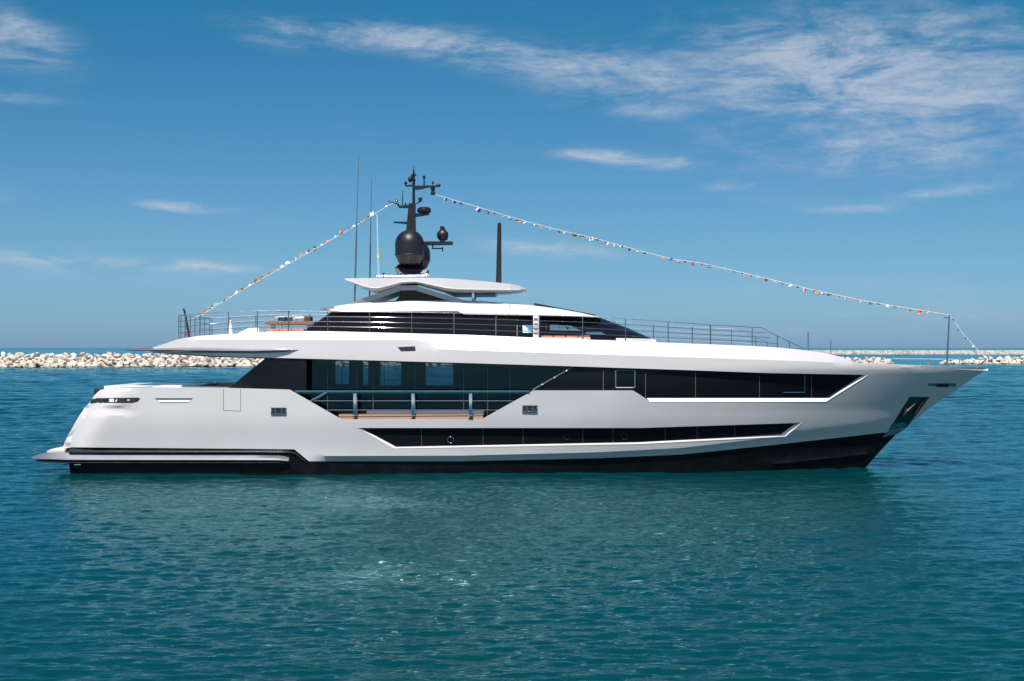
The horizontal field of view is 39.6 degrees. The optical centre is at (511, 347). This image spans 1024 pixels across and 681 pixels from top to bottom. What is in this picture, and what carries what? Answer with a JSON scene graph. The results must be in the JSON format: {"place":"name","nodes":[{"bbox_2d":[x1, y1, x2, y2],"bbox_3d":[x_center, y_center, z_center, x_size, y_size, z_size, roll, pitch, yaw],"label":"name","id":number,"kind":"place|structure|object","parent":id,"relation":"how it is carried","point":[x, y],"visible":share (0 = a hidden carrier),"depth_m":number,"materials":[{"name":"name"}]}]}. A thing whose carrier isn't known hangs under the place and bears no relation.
{"place":"outdoors","nodes":[
{"label":"outdoors","id":0,"kind":"place"},
{"bbox_2d":[0,348,1023,680],"bbox_3d":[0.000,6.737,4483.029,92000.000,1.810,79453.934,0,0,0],"label":"water","id":1,"kind":"structure","parent":0,"point":[900,558],"depth_m":43.95,"materials":[{"name":"teal liquid"}]},
{"bbox_2d":[0,357,873,367],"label":"breakwater","id":2,"kind":"object","parent":1,"relation":"in","point":[83,360],"visible":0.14,"depth_m":488.05,"materials":[{"name":"stone"}]},
{"bbox_2d":[4,361,12,367],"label":"boulder","id":3,"kind":"object","parent":2,"relation":"on","point":[8,363],"visible":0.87,"depth_m":474.81,"materials":[{"name":"stone"}]},
{"bbox_2d":[8,355,18,361],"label":"boulder","id":4,"kind":"object","parent":2,"relation":"on","point":[13,358],"visible":0.99,"depth_m":478.78,"materials":[{"name":"stone"}]},
{"bbox_2d":[32,359,39,365],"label":"boulder","id":5,"kind":"object","parent":2,"relation":"on","point":[35,361],"visible":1,"depth_m":478.53,"materials":[{"name":"stone"}]},
{"bbox_2d":[92,362,98,366],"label":"boulder","id":6,"kind":"object","parent":2,"relation":"on","point":[95,364],"visible":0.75,"depth_m":482.08,"materials":[{"name":"stone"}]},
{"bbox_2d":[211,360,216,366],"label":"boulder","id":7,"kind":"object","parent":2,"relation":"on","point":[213,363],"visible":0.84,"depth_m":493.62,"materials":[{"name":"stone"}]},
{"bbox_2d":[335,361,452,366],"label":"boulder mass","id":8,"kind":"object","parent":2,"relation":"on","point":[345,363],"visible":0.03,"depth_m":510.95,"materials":[{"name":"stone"}]},
{"bbox_2d":[32,155,987,474],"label":"motor yacht","id":9,"kind":"object","parent":1,"relation":"on","point":[520,395],"visible":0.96,"depth_m":75.57,"materials":[{"name":"paint"}]},
{"bbox_2d":[184,310,189,337],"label":"ensign","id":10,"kind":"object","parent":9,"relation":"attached to","point":[188,330],"visible":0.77,"depth_m":79.42,"materials":[{"name":"blue fabric"}]},
{"bbox_2d":[238,327,263,333],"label":"sloping locker","id":11,"kind":"object","parent":9,"relation":"on","point":[251,330],"visible":0.59,"depth_m":76.50,"materials":[{"name":"white plastic"}]},
{"bbox_2d":[266,329,304,331],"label":"sunpad","id":12,"kind":"object","parent":9,"relation":"on","point":[277,330],"visible":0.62,"depth_m":76.22,"materials":[{"name":"orange fabric"}]},
{"bbox_2d":[265,322,315,328],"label":"deck table","id":13,"kind":"object","parent":9,"relation":"on","point":[273,325],"visible":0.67,"depth_m":76.50,"materials":[{"name":"brown wood"}]},
{"bbox_2d":[275,315,303,320],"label":"wrapped bundle","id":14,"kind":"object","parent":13,"relation":"on","point":[291,318],"visible":0.88,"depth_m":76.93,"materials":[{"name":"white fabric"}]},
{"bbox_2d":[304,316,312,320],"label":"basket","id":15,"kind":"object","parent":13,"relation":"on","point":[306,318],"visible":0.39,"depth_m":77.05,"materials":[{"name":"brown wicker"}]},
{"bbox_2d":[194,202,394,317],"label":"flag line","id":16,"kind":"object","parent":9,"relation":"attached to","point":[287,262],"visible":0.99,"depth_m":79.49,"materials":[{"name":"multicoloured fabric"}]},
{"bbox_2d":[342,361,384,384],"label":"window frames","id":17,"kind":"structure","parent":9,"relation":"in","point":[342,361],"depth_m":82.80,"materials":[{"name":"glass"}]},
{"bbox_2d":[377,219,378,258],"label":"antenna","id":18,"kind":"object","parent":9,"relation":"attached to","point":[377,243],"visible":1,"depth_m":78.49,"materials":[{"name":"white plastic"}]},
{"bbox_2d":[299,359,568,417],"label":"saloon window","id":19,"kind":"structure","parent":9,"relation":"in","point":[320,373],"depth_m":76.45,"materials":[{"name":"black glass"}]},
{"bbox_2d":[541,336,589,338],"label":"sunpad","id":20,"kind":"object","parent":9,"relation":"on","point":[573,337],"visible":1,"depth_m":75.80,"materials":[{"name":"white fabric"}]},
{"bbox_2d":[437,195,948,314],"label":"flag line","id":21,"kind":"object","parent":9,"relation":"attached to","point":[478,209],"visible":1,"depth_m":79.49,"materials":[{"name":"multicoloured fabric"}]},
{"bbox_2d":[535,366,866,401],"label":"cabin window","id":22,"kind":"structure","parent":9,"relation":"in","point":[655,385],"depth_m":75.49,"materials":[{"name":"black glass"}]},
{"bbox_2d":[950,315,985,358],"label":"flag line","id":23,"kind":"object","parent":9,"relation":"attached to","point":[964,336],"visible":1,"depth_m":79.49,"materials":[{"name":"white fabric"}]},
{"bbox_2d":[809,350,1023,354],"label":"breakwater wall","id":24,"kind":"structure","parent":1,"relation":"in","point":[983,352],"depth_m":1404.98,"materials":[{"name":"grey stone"}]},
{"bbox_2d":[971,359,1023,363],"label":"mole","id":25,"kind":"object","parent":1,"relation":"in","point":[994,360],"visible":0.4,"depth_m":584.88,"materials":[{"name":"stone"}]},
{"bbox_2d":[0,0,1023,347],"label":"sky","id":26,"kind":"structure","parent":0,"point":[159,159],"materials":[{"name":"blue"}]}
]}

